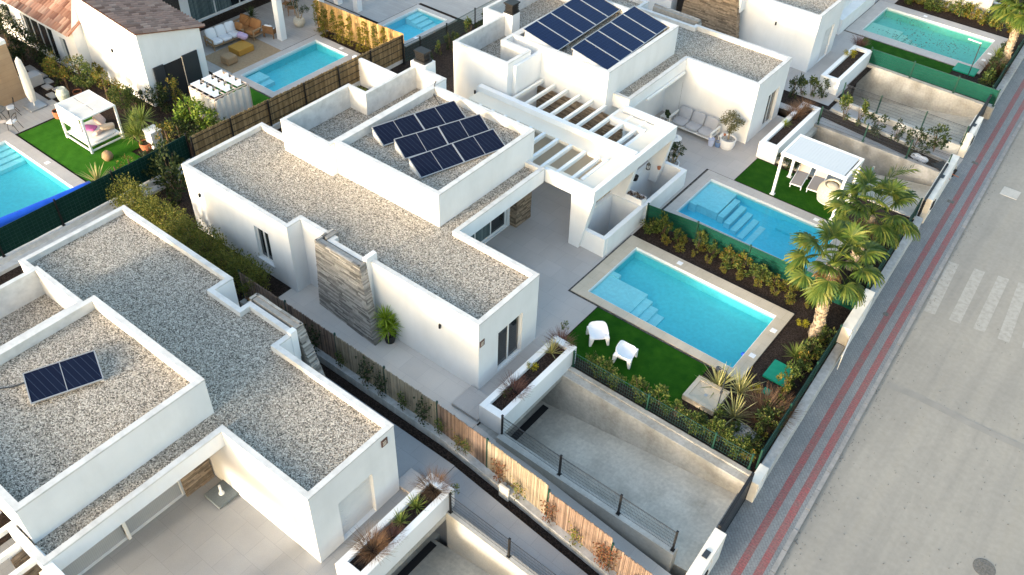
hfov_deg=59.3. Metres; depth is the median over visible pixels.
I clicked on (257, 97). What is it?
lawn
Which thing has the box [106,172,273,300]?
hedge
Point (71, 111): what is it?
daybed
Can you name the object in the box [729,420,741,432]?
shrub
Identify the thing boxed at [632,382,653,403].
shrub
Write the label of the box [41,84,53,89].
stepping stone
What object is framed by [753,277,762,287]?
shrub
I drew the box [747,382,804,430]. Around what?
fountain grass tuft
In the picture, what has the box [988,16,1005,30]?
shrub
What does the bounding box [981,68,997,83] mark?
shrub
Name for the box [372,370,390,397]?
creeper
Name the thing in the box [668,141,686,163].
cloud tree
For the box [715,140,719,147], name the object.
plant pot
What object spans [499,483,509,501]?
meter box
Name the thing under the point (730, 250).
shrub
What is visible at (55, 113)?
plant pot
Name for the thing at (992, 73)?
shrub
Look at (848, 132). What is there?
path
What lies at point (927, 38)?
floating leaves
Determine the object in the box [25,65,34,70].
stepping stone
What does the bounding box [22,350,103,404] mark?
solar panel
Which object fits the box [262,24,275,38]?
garden armchair
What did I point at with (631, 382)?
shrub
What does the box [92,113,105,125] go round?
cushion
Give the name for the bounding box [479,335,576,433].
planter
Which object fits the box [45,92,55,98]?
stepping stone
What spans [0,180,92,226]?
pool cover roller
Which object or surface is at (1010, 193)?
manhole cover
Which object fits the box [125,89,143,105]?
shrub
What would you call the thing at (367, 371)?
creeper
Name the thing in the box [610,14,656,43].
solar panel
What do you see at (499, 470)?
creeper
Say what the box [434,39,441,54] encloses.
shrub
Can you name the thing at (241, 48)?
ottoman
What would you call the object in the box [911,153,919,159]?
sack
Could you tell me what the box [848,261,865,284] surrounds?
shrub
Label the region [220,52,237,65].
ottoman
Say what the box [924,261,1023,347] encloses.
zebra crossing
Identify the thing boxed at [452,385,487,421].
doorstep
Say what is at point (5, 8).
tree
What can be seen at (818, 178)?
sun lounger
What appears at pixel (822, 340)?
shrub
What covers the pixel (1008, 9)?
palm tree
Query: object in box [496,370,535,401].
fountain grass tuft
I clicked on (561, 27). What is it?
solar panel
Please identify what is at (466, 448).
creeper
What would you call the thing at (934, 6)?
shrub
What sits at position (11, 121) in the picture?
bistro chair
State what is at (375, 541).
fountain grass tuft
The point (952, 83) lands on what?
fence
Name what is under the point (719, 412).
shrub
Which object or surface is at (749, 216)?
swimming pool
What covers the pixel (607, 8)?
solar panel
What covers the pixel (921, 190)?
driveway
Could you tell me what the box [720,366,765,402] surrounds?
phormium
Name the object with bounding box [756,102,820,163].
planter
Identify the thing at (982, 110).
sliding gate
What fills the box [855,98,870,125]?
shrub
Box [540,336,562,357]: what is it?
phormium
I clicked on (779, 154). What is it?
shrub
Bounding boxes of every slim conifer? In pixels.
[311,0,324,33]
[319,6,328,37]
[329,9,339,39]
[336,15,347,43]
[345,16,356,46]
[356,27,364,50]
[360,21,370,52]
[370,24,379,47]
[379,27,387,43]
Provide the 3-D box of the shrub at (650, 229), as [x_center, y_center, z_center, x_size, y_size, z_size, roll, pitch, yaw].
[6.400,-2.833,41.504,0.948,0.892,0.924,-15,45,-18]
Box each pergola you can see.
[0,510,64,574]
[468,79,676,247]
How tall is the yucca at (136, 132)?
2.279 m
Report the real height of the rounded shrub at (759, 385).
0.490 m
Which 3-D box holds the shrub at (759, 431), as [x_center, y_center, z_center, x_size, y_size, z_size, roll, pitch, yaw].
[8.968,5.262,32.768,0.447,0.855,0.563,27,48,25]
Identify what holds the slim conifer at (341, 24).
on the garden soil at (792, 332)
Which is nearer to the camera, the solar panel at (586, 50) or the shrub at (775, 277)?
the shrub at (775, 277)
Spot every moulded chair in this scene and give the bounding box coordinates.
[586,321,609,346]
[612,340,637,368]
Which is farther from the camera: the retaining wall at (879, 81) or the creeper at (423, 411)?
the retaining wall at (879, 81)
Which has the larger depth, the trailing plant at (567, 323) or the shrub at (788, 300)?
the shrub at (788, 300)
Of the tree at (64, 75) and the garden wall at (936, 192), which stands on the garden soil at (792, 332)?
the tree at (64, 75)
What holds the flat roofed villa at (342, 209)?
on the terrace at (537, 241)
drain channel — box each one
[397,541,436,574]
[512,405,547,439]
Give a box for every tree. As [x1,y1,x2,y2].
[0,4,20,45]
[0,18,41,62]
[1,2,14,24]
[19,33,61,69]
[39,49,79,93]
[65,54,95,90]
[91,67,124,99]
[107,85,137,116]
[115,153,134,169]
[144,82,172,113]
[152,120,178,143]
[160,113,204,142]
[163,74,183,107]
[171,94,218,132]
[189,114,225,134]
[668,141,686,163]
[719,110,744,139]
[782,217,889,339]
[824,164,921,271]
[986,0,1023,68]
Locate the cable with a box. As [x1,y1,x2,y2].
[0,382,24,388]
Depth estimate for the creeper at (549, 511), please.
29.96 m
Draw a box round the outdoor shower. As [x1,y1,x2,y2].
[682,366,729,415]
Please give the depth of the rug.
52.66 m
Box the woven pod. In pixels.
[817,179,841,205]
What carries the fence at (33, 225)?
on the fence base wall at (9, 262)
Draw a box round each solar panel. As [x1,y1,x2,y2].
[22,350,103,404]
[372,113,424,146]
[394,126,447,159]
[408,143,464,178]
[414,100,465,129]
[438,114,489,143]
[452,129,504,162]
[523,21,570,49]
[537,12,583,41]
[551,5,595,33]
[563,0,608,25]
[571,39,619,69]
[582,0,620,16]
[585,30,632,60]
[598,22,644,51]
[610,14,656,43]
[623,6,667,34]
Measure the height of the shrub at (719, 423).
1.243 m
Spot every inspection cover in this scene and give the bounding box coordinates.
[762,359,793,388]
[953,62,979,76]
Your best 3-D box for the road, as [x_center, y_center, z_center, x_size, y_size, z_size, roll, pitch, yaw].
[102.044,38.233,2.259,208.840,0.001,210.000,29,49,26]
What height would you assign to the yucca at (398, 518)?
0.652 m
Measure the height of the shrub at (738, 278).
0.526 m
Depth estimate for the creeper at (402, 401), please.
32.96 m
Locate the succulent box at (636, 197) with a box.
[625,189,646,205]
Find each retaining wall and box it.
[446,509,536,574]
[496,432,677,573]
[541,366,751,494]
[776,159,915,218]
[811,122,939,185]
[834,97,960,154]
[853,63,994,119]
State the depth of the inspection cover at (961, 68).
53.89 m
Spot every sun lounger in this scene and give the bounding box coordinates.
[789,163,811,189]
[806,169,827,191]
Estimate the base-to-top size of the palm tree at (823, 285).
5.166 m
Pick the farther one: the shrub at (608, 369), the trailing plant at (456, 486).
the shrub at (608, 369)
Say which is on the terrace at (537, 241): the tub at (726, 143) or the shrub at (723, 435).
the tub at (726, 143)
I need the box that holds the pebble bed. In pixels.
[733,423,755,442]
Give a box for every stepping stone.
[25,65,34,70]
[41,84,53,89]
[44,78,53,83]
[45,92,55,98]
[46,99,57,105]
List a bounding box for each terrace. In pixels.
[0,0,495,133]
[0,377,453,574]
[200,0,359,73]
[479,108,787,395]
[777,0,897,117]
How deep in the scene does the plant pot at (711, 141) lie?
46.89 m
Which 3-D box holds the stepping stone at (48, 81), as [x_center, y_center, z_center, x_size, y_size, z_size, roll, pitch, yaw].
[-25.825,-11.481,50.003,0.600,0.060,0.400,29,49,26]
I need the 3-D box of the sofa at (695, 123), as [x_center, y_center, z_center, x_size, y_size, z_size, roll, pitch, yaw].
[9.703,-8.702,47.705,2.600,1.002,1.026,29,49,26]
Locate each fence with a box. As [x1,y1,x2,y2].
[0,133,191,257]
[189,35,403,156]
[238,269,652,574]
[315,0,404,51]
[403,0,496,63]
[448,493,555,574]
[501,414,678,551]
[571,350,754,470]
[645,202,855,310]
[755,324,842,468]
[817,106,952,168]
[839,82,969,146]
[866,198,922,288]
[869,47,1000,106]
[992,38,1023,88]
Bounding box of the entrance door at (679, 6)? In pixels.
[676,0,683,11]
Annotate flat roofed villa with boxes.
[0,205,399,574]
[181,46,544,389]
[453,0,791,143]
[646,0,845,71]
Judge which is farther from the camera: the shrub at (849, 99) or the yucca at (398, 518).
the shrub at (849, 99)
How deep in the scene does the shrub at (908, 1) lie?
60.41 m
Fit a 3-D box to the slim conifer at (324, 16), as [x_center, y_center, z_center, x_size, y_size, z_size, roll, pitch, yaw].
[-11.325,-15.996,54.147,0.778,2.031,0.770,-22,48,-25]
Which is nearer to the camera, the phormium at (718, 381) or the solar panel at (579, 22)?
the phormium at (718, 381)
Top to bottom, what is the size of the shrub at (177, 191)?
2.372 m
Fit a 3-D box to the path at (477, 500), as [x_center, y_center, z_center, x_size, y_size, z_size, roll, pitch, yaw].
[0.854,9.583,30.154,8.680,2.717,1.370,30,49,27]
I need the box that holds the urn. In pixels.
[55,86,69,101]
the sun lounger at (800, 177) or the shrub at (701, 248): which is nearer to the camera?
the shrub at (701, 248)
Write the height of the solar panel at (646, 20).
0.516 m
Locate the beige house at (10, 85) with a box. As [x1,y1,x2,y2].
[0,37,25,105]
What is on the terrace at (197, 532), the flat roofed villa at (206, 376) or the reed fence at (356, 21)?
the flat roofed villa at (206, 376)
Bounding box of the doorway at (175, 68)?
[164,58,188,96]
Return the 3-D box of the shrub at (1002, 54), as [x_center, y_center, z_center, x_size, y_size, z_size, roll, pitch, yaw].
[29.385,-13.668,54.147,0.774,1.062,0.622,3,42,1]
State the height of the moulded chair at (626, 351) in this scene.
0.700 m
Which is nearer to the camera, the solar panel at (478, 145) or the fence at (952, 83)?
the solar panel at (478, 145)
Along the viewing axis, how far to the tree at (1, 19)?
51.88 m
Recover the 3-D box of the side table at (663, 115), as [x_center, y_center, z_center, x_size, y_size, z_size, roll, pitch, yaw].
[8.313,-9.093,48.475,0.500,0.460,0.500,29,49,26]
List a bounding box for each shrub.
[41,62,57,78]
[52,70,66,86]
[90,62,102,83]
[107,85,118,107]
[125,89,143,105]
[136,94,154,117]
[136,150,157,183]
[147,137,185,168]
[148,159,177,185]
[155,141,180,190]
[155,161,187,206]
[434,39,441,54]
[444,30,454,49]
[453,32,460,40]
[463,16,471,31]
[527,362,538,370]
[585,350,597,367]
[591,354,613,376]
[600,365,619,380]
[607,371,624,390]
[623,375,637,385]
[632,375,647,393]
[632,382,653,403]
[639,217,660,234]
[644,383,669,411]
[656,210,673,237]
[659,402,672,414]
[660,235,671,245]
[665,398,687,417]
[672,228,684,241]
[673,242,685,251]
[679,234,688,243]
[682,410,704,434]
[689,410,708,427]
[692,229,708,248]
[693,427,704,435]
[698,242,707,251]
[703,418,716,434]
[705,254,712,262]
[705,416,720,435]
[707,239,720,257]
[707,419,734,442]
[712,403,728,421]
[718,423,735,446]
[719,244,735,263]
[719,266,726,273]
[721,252,742,269]
[727,437,748,459]
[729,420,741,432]
[731,250,755,273]
[734,434,750,454]
[735,270,742,280]
[737,445,756,461]
[741,432,764,454]
[744,263,766,278]
[747,434,756,445]
[748,383,762,393]
[751,263,773,284]
[751,422,765,438]
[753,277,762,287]
[754,407,782,433]
[757,432,768,439]
[760,415,774,432]
[761,397,786,420]
[763,273,781,286]
[769,285,780,295]
[775,393,785,401]
[776,373,791,395]
[777,153,791,163]
[779,279,793,292]
[781,359,800,388]
[784,158,801,170]
[784,291,795,304]
[787,72,803,98]
[790,282,799,292]
[791,359,811,380]
[797,78,808,95]
[797,318,810,327]
[798,349,818,372]
[801,336,824,358]
[808,75,819,97]
[810,337,826,350]
[817,78,830,98]
[817,324,836,343]
[839,92,854,119]
[843,49,856,57]
[843,275,856,284]
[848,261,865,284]
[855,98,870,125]
[867,112,889,137]
[889,118,905,141]
[904,0,918,5]
[904,126,928,155]
[920,123,951,153]
[923,0,939,8]
[924,0,945,11]
[941,0,953,11]
[947,0,971,16]
[952,2,974,17]
[964,3,980,19]
[974,8,988,24]
[977,74,993,85]
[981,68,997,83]
[982,11,1004,26]
[987,66,997,80]
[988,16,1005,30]
[988,56,1007,74]
[997,52,1007,66]
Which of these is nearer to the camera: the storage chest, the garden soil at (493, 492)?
the garden soil at (493, 492)
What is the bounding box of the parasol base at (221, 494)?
[204,480,238,508]
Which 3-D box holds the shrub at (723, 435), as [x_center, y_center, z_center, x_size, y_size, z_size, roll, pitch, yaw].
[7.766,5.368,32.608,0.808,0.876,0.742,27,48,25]
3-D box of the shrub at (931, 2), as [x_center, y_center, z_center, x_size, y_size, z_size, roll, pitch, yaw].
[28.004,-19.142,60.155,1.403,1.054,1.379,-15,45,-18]
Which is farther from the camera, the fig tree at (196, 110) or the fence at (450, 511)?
the fig tree at (196, 110)
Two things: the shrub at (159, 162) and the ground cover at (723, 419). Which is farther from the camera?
the shrub at (159, 162)
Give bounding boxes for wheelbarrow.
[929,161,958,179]
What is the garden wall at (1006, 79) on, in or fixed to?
on the pavement
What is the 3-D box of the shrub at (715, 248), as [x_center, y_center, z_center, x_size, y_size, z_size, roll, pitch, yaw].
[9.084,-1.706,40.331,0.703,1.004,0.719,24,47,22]
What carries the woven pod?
on the lawn at (759, 174)
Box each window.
[22,14,60,59]
[61,38,71,62]
[256,227,272,261]
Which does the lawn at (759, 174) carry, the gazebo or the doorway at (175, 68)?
the gazebo
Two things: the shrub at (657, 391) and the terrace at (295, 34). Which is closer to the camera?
the shrub at (657, 391)
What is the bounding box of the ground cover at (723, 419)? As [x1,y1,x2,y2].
[678,403,764,460]
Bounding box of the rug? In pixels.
[205,37,281,72]
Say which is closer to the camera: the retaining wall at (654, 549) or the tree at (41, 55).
the retaining wall at (654, 549)
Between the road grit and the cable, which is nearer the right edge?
the road grit
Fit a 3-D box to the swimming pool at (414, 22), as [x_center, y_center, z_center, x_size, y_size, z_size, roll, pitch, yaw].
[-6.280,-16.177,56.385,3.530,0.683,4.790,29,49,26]
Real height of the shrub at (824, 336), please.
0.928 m
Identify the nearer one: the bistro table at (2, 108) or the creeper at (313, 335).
the creeper at (313, 335)
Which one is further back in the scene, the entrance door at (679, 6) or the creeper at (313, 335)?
the entrance door at (679, 6)
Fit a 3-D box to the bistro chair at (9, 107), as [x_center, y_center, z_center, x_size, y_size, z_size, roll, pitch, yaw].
[-26.185,-9.457,47.050,0.598,0.972,0.470,-22,47,-24]
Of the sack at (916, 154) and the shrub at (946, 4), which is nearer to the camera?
the sack at (916, 154)
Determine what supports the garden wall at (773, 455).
on the pavement
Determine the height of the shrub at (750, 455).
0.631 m
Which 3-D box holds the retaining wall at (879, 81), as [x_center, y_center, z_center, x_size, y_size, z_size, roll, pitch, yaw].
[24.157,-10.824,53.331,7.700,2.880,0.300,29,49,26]
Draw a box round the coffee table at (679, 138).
[674,134,681,145]
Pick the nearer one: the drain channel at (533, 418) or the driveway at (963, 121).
the drain channel at (533, 418)
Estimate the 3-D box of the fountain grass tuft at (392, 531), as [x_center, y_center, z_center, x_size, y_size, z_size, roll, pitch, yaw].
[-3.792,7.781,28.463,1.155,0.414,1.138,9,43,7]
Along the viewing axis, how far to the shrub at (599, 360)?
34.70 m
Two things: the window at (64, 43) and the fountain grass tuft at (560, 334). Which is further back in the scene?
the window at (64, 43)
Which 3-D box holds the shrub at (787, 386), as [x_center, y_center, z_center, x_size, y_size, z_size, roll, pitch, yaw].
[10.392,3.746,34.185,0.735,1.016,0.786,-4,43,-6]
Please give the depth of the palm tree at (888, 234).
37.71 m
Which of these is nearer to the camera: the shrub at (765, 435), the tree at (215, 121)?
the shrub at (765, 435)
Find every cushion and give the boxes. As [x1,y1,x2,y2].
[85,124,96,130]
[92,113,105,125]
[92,129,101,135]
[100,122,114,131]
[234,21,242,30]
[237,32,247,39]
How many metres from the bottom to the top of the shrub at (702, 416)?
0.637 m
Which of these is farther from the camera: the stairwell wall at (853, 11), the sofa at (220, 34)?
the stairwell wall at (853, 11)
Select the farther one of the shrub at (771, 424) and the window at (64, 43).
the window at (64, 43)
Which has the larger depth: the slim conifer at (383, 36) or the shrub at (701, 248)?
the slim conifer at (383, 36)
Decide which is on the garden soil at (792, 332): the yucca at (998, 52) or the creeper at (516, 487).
the yucca at (998, 52)
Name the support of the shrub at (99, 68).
on the garden soil at (792, 332)
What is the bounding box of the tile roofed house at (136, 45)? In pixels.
[0,0,323,106]
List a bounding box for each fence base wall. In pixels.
[0,157,192,275]
[240,298,618,574]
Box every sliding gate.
[718,472,754,532]
[917,163,948,216]
[967,94,991,132]
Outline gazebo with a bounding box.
[769,134,864,220]
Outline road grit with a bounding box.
[783,152,1023,574]
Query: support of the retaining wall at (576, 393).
on the ground
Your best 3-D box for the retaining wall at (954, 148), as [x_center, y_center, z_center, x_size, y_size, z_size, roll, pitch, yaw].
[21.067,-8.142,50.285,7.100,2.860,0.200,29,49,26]
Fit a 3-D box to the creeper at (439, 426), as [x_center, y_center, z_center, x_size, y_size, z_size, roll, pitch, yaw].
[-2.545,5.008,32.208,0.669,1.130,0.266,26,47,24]
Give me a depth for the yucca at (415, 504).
29.27 m
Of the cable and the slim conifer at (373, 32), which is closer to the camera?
the cable
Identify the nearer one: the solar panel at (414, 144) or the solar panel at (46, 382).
the solar panel at (46, 382)
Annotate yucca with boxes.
[117,102,155,144]
[244,7,258,22]
[373,305,403,343]
[388,508,410,526]
[405,490,428,515]
[784,118,790,127]
[784,341,812,366]
[991,46,1002,56]
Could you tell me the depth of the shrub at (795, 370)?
34.37 m
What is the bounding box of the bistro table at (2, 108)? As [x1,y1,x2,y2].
[0,105,6,123]
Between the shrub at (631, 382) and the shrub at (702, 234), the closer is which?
the shrub at (631, 382)
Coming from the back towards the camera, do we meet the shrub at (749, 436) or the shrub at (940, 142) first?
the shrub at (940, 142)
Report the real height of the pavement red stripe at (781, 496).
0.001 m
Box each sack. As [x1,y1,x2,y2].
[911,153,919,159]
[918,156,927,163]
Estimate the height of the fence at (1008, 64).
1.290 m
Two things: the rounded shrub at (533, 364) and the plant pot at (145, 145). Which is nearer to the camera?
the rounded shrub at (533, 364)
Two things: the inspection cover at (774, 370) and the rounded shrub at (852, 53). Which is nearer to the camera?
the inspection cover at (774, 370)
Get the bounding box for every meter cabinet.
[686,527,726,574]
[746,463,768,502]
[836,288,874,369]
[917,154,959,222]
[957,115,983,157]
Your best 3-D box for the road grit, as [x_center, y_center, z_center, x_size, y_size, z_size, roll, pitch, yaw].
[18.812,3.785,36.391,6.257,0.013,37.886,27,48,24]
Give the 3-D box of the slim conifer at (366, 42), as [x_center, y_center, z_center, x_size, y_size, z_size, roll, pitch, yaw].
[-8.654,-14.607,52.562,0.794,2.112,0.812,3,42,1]
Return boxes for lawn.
[19,116,140,181]
[212,80,269,105]
[569,308,708,406]
[735,159,850,221]
[862,38,953,73]
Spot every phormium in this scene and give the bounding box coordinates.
[77,162,111,180]
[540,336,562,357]
[697,361,743,399]
[714,389,758,425]
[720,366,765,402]
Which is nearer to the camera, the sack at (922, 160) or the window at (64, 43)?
the sack at (922, 160)
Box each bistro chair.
[6,97,20,117]
[6,112,23,131]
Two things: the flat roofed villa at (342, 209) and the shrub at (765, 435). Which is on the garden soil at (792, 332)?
the shrub at (765, 435)
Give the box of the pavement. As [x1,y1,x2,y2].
[708,59,1023,574]
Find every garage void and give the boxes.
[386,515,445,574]
[478,378,560,439]
[784,126,817,160]
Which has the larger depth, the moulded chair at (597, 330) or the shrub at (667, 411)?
the moulded chair at (597, 330)
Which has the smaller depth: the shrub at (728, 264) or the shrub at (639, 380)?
the shrub at (639, 380)
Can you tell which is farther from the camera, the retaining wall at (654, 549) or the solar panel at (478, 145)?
the solar panel at (478, 145)
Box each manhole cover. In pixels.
[973,558,995,574]
[1000,186,1020,199]
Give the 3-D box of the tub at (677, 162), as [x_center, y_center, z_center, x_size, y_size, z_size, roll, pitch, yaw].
[7.983,-6.095,45.155,0.800,0.500,0.800,29,49,26]
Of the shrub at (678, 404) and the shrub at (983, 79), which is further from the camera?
the shrub at (983, 79)
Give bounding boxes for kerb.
[768,115,1023,574]
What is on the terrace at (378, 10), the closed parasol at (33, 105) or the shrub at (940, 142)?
the closed parasol at (33, 105)
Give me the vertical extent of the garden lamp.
2.258 m
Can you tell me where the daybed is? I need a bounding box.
[54,90,124,153]
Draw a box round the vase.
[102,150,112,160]
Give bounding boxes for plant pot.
[52,108,58,118]
[72,89,81,95]
[139,139,150,150]
[293,16,304,27]
[708,137,714,146]
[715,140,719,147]
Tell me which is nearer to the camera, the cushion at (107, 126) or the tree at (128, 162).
the tree at (128, 162)
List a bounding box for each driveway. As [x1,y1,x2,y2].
[391,531,489,574]
[507,400,735,574]
[787,159,930,214]
[845,93,972,142]
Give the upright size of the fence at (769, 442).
1.290 m
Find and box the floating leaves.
[873,18,979,58]
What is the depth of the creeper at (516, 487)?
30.57 m
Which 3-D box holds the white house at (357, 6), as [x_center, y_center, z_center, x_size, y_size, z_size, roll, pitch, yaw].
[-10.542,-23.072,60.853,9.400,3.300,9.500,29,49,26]
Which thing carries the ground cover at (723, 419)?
on the garden soil at (792, 332)
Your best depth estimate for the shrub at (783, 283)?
38.80 m
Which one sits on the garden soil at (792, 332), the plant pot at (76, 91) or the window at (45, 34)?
the plant pot at (76, 91)
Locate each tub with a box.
[666,158,679,165]
[720,134,736,149]
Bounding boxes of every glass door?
[497,315,519,367]
[761,90,776,126]
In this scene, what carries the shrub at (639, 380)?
on the garden soil at (792, 332)
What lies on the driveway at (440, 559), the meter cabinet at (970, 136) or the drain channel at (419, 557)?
the drain channel at (419, 557)
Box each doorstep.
[399,468,422,493]
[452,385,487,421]
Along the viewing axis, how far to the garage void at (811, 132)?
48.49 m
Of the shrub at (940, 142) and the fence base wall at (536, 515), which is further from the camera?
the shrub at (940, 142)
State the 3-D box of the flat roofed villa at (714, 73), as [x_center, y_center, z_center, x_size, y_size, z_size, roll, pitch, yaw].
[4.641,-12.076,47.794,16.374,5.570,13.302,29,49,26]
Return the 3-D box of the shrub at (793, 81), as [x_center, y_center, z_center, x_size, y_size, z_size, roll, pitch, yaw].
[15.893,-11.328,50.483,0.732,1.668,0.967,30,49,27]
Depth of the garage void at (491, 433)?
33.40 m
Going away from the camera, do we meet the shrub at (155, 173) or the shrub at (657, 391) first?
the shrub at (657, 391)
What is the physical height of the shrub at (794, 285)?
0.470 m
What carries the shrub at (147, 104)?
on the garden soil at (792, 332)
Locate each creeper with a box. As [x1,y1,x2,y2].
[304,324,323,353]
[335,350,347,367]
[355,354,377,388]
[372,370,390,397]
[396,391,410,410]
[413,395,435,426]
[434,417,447,434]
[451,429,464,451]
[461,439,471,455]
[491,458,508,485]
[510,476,526,500]
[540,500,558,525]
[565,521,583,547]
[592,542,611,564]
[597,542,621,574]
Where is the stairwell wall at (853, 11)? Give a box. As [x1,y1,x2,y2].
[836,0,874,34]
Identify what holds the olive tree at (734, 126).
in the tub at (726, 143)
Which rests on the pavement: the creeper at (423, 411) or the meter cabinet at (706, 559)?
the meter cabinet at (706, 559)
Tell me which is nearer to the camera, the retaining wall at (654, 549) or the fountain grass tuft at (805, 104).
the retaining wall at (654, 549)
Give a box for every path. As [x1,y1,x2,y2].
[279,284,479,427]
[435,467,587,574]
[473,425,670,574]
[817,117,951,183]
[830,102,962,166]
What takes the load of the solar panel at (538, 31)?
on the flat roofed villa at (714, 73)
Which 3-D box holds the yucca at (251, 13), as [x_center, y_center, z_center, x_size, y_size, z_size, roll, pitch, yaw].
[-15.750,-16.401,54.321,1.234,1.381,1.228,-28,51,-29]
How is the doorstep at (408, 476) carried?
on the terrace at (197, 532)
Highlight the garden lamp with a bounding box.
[967,38,981,77]
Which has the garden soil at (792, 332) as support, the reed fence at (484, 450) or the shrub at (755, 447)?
the shrub at (755, 447)
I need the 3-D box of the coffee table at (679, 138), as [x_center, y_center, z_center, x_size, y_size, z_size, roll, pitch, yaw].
[8.459,-7.612,46.858,0.740,0.454,0.740,29,49,26]
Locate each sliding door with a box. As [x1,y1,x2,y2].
[187,0,247,20]
[471,211,505,242]
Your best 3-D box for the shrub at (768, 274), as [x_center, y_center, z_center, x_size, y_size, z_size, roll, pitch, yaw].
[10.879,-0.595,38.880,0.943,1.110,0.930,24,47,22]
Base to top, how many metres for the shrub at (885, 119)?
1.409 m
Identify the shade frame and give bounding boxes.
[188,69,252,123]
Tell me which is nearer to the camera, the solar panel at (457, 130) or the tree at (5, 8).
the solar panel at (457, 130)
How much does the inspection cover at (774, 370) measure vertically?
0.090 m
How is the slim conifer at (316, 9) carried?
on the garden soil at (792, 332)
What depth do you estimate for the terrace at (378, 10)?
57.47 m
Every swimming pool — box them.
[0,131,84,216]
[229,34,360,97]
[377,4,456,47]
[568,235,793,383]
[662,170,845,272]
[844,0,1007,74]
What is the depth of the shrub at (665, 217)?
40.79 m
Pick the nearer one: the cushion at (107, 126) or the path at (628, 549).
the path at (628, 549)
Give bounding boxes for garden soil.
[0,0,1023,545]
[447,455,598,574]
[819,109,956,176]
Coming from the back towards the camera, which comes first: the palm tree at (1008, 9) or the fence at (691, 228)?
the palm tree at (1008, 9)
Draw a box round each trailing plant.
[450,483,459,493]
[561,320,568,329]
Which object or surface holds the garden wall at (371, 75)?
on the garden soil at (792, 332)
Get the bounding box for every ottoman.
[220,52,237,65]
[228,40,253,56]
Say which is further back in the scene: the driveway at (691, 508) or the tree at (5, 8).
the tree at (5, 8)
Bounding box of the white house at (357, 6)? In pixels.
[334,0,361,12]
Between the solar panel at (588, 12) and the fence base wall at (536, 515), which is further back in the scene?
the solar panel at (588, 12)
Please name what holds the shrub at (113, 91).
on the garden soil at (792, 332)
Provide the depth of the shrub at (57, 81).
49.45 m
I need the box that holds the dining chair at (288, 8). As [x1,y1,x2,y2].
[287,0,294,15]
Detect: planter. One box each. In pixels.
[142,124,162,149]
[335,473,454,574]
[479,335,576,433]
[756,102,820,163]
[817,45,871,95]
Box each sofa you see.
[203,21,243,50]
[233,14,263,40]
[668,105,720,138]
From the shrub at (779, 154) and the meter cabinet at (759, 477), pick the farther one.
the shrub at (779, 154)
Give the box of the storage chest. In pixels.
[18,70,44,87]
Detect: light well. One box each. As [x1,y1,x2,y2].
[580,191,643,256]
[630,161,686,219]
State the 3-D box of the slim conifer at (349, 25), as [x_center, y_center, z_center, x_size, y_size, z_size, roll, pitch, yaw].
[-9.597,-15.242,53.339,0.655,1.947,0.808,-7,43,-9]
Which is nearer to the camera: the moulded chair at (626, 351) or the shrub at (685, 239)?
the moulded chair at (626, 351)
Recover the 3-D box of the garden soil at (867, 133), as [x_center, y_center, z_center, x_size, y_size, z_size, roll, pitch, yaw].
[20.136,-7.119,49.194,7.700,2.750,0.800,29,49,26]
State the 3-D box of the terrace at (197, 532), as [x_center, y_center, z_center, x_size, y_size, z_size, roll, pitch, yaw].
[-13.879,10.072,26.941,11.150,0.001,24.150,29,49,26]
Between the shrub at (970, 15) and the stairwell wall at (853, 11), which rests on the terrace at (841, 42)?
the stairwell wall at (853, 11)
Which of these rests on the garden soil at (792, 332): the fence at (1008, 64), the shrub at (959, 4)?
the shrub at (959, 4)
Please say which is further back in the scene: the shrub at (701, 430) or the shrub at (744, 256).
the shrub at (744, 256)
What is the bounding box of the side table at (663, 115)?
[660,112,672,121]
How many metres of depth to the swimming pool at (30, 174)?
44.11 m
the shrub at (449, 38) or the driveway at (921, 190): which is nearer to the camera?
the driveway at (921, 190)
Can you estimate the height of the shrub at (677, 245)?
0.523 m
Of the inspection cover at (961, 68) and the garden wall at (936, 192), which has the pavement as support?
the garden wall at (936, 192)
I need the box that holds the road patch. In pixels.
[883,382,1023,450]
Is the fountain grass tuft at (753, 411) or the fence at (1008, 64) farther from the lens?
the fence at (1008, 64)
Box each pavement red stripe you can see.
[731,79,1023,574]
[753,100,1023,574]
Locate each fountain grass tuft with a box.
[344,520,399,570]
[379,520,408,545]
[408,465,455,504]
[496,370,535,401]
[543,325,575,352]
[730,381,802,435]
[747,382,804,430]
[779,103,809,119]
[793,97,817,112]
[850,35,870,46]
[976,54,1015,77]
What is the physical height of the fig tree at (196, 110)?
2.244 m
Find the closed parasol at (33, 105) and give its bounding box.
[15,57,46,112]
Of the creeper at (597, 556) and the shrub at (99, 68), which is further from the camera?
the shrub at (99, 68)
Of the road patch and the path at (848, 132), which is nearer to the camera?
the road patch
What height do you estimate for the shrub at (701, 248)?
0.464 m
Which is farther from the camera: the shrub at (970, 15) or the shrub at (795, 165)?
the shrub at (970, 15)
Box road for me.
[775,122,1023,574]
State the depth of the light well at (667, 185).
43.83 m
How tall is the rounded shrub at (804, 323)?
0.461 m
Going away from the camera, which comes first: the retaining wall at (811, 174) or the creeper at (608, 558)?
the creeper at (608, 558)
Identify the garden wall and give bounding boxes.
[352,55,396,88]
[761,343,844,481]
[830,107,957,168]
[867,216,922,312]
[937,0,993,18]
[988,45,1023,104]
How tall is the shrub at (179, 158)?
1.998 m
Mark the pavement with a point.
(744, 525)

